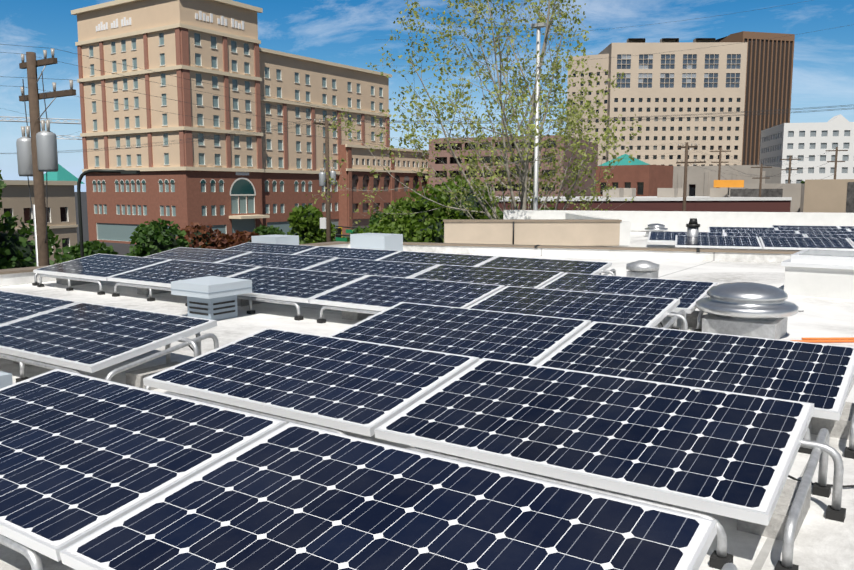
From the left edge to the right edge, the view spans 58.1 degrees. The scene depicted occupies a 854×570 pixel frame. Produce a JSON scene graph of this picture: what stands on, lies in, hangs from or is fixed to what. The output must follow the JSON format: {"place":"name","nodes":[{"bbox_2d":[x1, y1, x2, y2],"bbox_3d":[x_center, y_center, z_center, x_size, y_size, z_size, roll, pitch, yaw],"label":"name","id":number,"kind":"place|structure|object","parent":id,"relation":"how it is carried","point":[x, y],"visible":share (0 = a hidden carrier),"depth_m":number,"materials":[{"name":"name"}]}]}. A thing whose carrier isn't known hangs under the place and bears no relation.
{"place":"outdoors","nodes":[
{"label":"outdoors","id":0,"kind":"place"},
{"bbox_2d":[176,222,225,249],"bbox_3d":[-12.298,0.286,42.372,4.397,7.591,4.990,5,9,34],"label":"bush","id":1,"kind":"object","parent":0,"point":[191,229],"depth_m":41.01,"materials":[{"name":"brown plant"}]},
{"bbox_2d":[75,192,349,255],"bbox_3d":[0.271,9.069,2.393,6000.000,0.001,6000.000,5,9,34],"label":"ground","id":2,"kind":"structure","parent":0,"point":[121,248],"depth_m":172.01,"materials":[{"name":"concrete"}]},
{"bbox_2d":[0,170,70,285],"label":"bush","id":3,"kind":"object","parent":2,"relation":"on","point":[21,241],"depth_m":20.88,"materials":[{"name":"green plant"}]},
{"bbox_2d":[0,108,80,123],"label":"power lines","id":4,"kind":"object","parent":2,"relation":"on","point":[10,120],"visible":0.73,"depth_m":290.85,"materials":[{"name":"grey metal"}]},
{"bbox_2d":[0,164,84,263],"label":"building","id":5,"kind":"structure","parent":2,"relation":"on","point":[61,216],"depth_m":87.80,"materials":[{"name":"beige"}]},
{"bbox_2d":[56,131,81,139],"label":"power lines","id":6,"kind":"object","parent":2,"relation":"on","point":[69,136],"visible":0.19,"depth_m":374.56,"materials":[{"name":"grey metal"}]},
{"bbox_2d":[59,240,117,260],"bbox_3d":[-17.220,0.962,40.602,4.294,6.684,3.956,5,9,34],"label":"bush","id":7,"kind":"object","parent":2,"relation":"on","point":[89,246],"depth_m":39.59,"materials":[{"name":"green plant"}]},
{"bbox_2d":[77,169,139,257],"bbox_3d":[-13.390,0.186,32.794,2.796,10.146,0.280,1,7,9],"label":"street light","id":8,"kind":"object","parent":2,"relation":"on","point":[83,174],"visible":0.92,"depth_m":32.41,"materials":[{"name":"grey metal"}]},
{"bbox_2d":[125,218,189,256],"bbox_3d":[-11.561,1.385,31.248,3.616,8.148,3.870,5,9,34],"label":"bush","id":9,"kind":"object","parent":2,"relation":"on","point":[153,228],"depth_m":30.65,"materials":[{"name":"green plant"}]},
{"bbox_2d":[253,224,285,234],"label":"bush","id":10,"kind":"object","parent":2,"relation":"on","point":[270,230],"depth_m":50.50,"materials":[{"name":"green plant"}]},
{"bbox_2d":[287,203,336,243],"bbox_3d":[-9.219,-2.204,59.550,4.210,8.303,4.020,5,9,34],"label":"bush","id":11,"kind":"object","parent":2,"relation":"on","point":[296,214],"depth_m":58.12,"materials":[{"name":"green plant"}]},
{"bbox_2d":[331,234,349,241],"bbox_3d":[-8.044,-1.426,62.640,0.420,6.000,7.777,-7,10,-44],"label":"traffic signal","id":12,"kind":"object","parent":2,"relation":"on","point":[341,239],"visible":0.04,"depth_m":61.07,"materials":[{"name":"green metal"}]},
{"bbox_2d":[0,44,695,281],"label":"utility pole","id":13,"kind":"object","parent":2,"relation":"on","point":[37,156],"visible":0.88,"depth_m":17.47,"materials":[{"name":"brown wood"}]},
{"bbox_2d":[336,226,365,237],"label":"traffic signal","id":14,"kind":"object","parent":2,"relation":"on","point":[339,230],"visible":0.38,"depth_m":74.29,"materials":[{"name":"yellow"}]},
{"bbox_2d":[349,211,382,234],"bbox_3d":[-4.219,-2.365,63.798,3.654,7.579,4.449,5,9,34],"label":"bush","id":15,"kind":"object","parent":2,"relation":"on","point":[373,219],"depth_m":63.03,"materials":[{"name":"green plant"}]},
{"bbox_2d":[358,198,416,239],"bbox_3d":[-0.964,-0.066,39.983,5.640,8.878,4.376,5,9,34],"label":"bush","id":16,"kind":"object","parent":2,"relation":"on","point":[380,227],"depth_m":39.88,"materials":[{"name":"green plant"}]},
{"bbox_2d":[385,175,499,242],"bbox_3d":[0.945,-0.479,38.660,5.801,10.022,5.261,5,9,34],"label":"bush","id":17,"kind":"object","parent":2,"relation":"on","point":[408,223],"depth_m":37.36,"materials":[{"name":"green plant"}]},
{"bbox_2d":[57,105,847,241],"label":"utility pole","id":18,"kind":"object","parent":2,"relation":"on","point":[325,223],"visible":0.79,"depth_m":48.67,"materials":[{"name":"brown wood"}]},
{"bbox_2d":[484,205,503,218],"bbox_3d":[2.493,-0.367,44.079,5.335,8.466,4.860,5,9,34],"label":"street tree","id":19,"kind":"object","parent":2,"relation":"on","point":[501,216],"depth_m":43.74,"materials":[{"name":"green plant"}]},
{"bbox_2d":[531,22,546,209],"bbox_3d":[3.884,-1.633,27.666,0.500,15.020,0.240,5,9,34],"label":"tall light pole","id":20,"kind":"object","parent":2,"relation":"on","point":[538,26],"visible":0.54,"depth_m":27.08,"materials":[{"name":"grey metal"}]},
{"bbox_2d":[595,154,672,195],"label":"brick shop","id":21,"kind":"structure","parent":2,"relation":"on","point":[643,178],"depth_m":105.30,"materials":[{"name":"red brick"}]},
{"bbox_2d":[676,142,792,210],"bbox_3d":[34.532,-7.215,81.081,2.250,12.950,50.330,5,9,34],"label":"utility pole","id":22,"kind":"object","parent":2,"relation":"on","point":[686,162],"visible":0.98,"depth_m":60.25,"materials":[{"name":"brown wood"}]},
{"bbox_2d":[720,183,804,211],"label":"tan shop","id":23,"kind":"structure","parent":2,"relation":"on","point":[795,191],"depth_m":89.90,"materials":[{"name":"tan stucco"}]},
{"bbox_2d":[711,147,847,196],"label":"poles","id":24,"kind":"object","parent":2,"relation":"on","point":[789,169],"visible":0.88,"depth_m":86.80,"materials":[{"name":"brown wood"}]},
{"bbox_2d":[759,114,853,183],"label":"white office","id":25,"kind":"structure","parent":2,"relation":"on","point":[802,141],"depth_m":222.90,"materials":[{"name":"white concrete"},{"name":"dark glass"}]},
{"bbox_2d":[803,179,853,212],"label":"tan shop","id":26,"kind":"structure","parent":2,"relation":"on","point":[830,195],"depth_m":83.67,"materials":[{"name":"beige paint"}]},
{"bbox_2d":[220,230,259,249],"bbox_3d":[-11.448,0.161,46.081,3.517,6.927,3.744,5,9,34],"label":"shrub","id":27,"kind":"object","parent":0,"point":[236,238],"depth_m":45.07,"materials":[{"name":"brown plant"}]},
{"bbox_2d":[71,0,428,243],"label":"building","id":28,"kind":"structure","parent":0,"point":[239,182],"depth_m":132.33,"materials":[{"name":"brick"}]},
{"bbox_2d":[0,254,853,569],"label":"roof slab","id":29,"kind":"structure","parent":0,"point":[820,542],"depth_m":7.07,"materials":[{"name":"white concrete"}]},
{"bbox_2d":[0,241,798,285],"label":"roof parapet","id":30,"kind":"structure","parent":29,"relation":"on","point":[16,276],"depth_m":14.57,"materials":[{"name":"white concrete"}]},
{"bbox_2d":[0,242,853,569],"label":"solar array","id":31,"kind":"object","parent":29,"relation":"on","point":[466,370],"visible":1,"depth_m":3.32,"materials":[{"name":"blue glass"}]},
{"bbox_2d":[0,233,853,388],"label":"roof equipment","id":32,"kind":"object","parent":29,"relation":"on","point":[753,309],"visible":0.94,"depth_m":7.65,"materials":[{"name":"silver metal"}]},
{"bbox_2d":[189,311,853,487],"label":"array cables","id":33,"kind":"object","parent":29,"relation":"on","point":[793,478],"depth_m":3.38,"materials":[{"name":"black plastic"}]},
{"bbox_2d":[0,0,853,191],"label":"sky","id":34,"kind":"structure","parent":0,"point":[353,33],"materials":[{"name":"blue"}]},
{"bbox_2d":[306,0,645,230],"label":"tree","id":35,"kind":"object","parent":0,"point":[570,123],"depth_m":27.55,"materials":[{"name":"green plant"}]},
{"bbox_2d":[429,135,597,196],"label":"parking garage","id":36,"kind":"structure","parent":0,"point":[448,158],"depth_m":169.00,"materials":[{"name":"brown brick"}]},
{"bbox_2d":[415,0,853,65],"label":"overhead wires","id":37,"kind":"object","parent":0,"point":[650,24],"visible":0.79,"depth_m":57.61,"materials":[{"name":"grey"}]},
{"bbox_2d":[488,180,791,231],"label":"maroon building","id":38,"kind":"structure","parent":0,"point":[716,200],"depth_m":70.35,"materials":[{"name":"red brick"}]},
{"bbox_2d":[443,210,853,262],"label":"parapet wall","id":39,"kind":"structure","parent":0,"point":[792,231],"depth_m":17.86,"materials":[{"name":"white paint"},{"name":"tan stucco"},{"name":"aluminium"}]},
{"bbox_2d":[566,38,747,165],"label":"office building","id":40,"kind":"structure","parent":0,"point":[702,80],"depth_m":278.29,"materials":[{"name":"concrete"}]},
{"bbox_2d":[673,165,781,195],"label":"grey building","id":41,"kind":"structure","parent":0,"point":[700,180],"depth_m":117.07,"materials":[{"name":"concrete"}]},
{"bbox_2d":[715,31,794,164],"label":"building","id":42,"kind":"structure","parent":0,"point":[769,75],"depth_m":341.10,"materials":[{"name":"brown concrete"}]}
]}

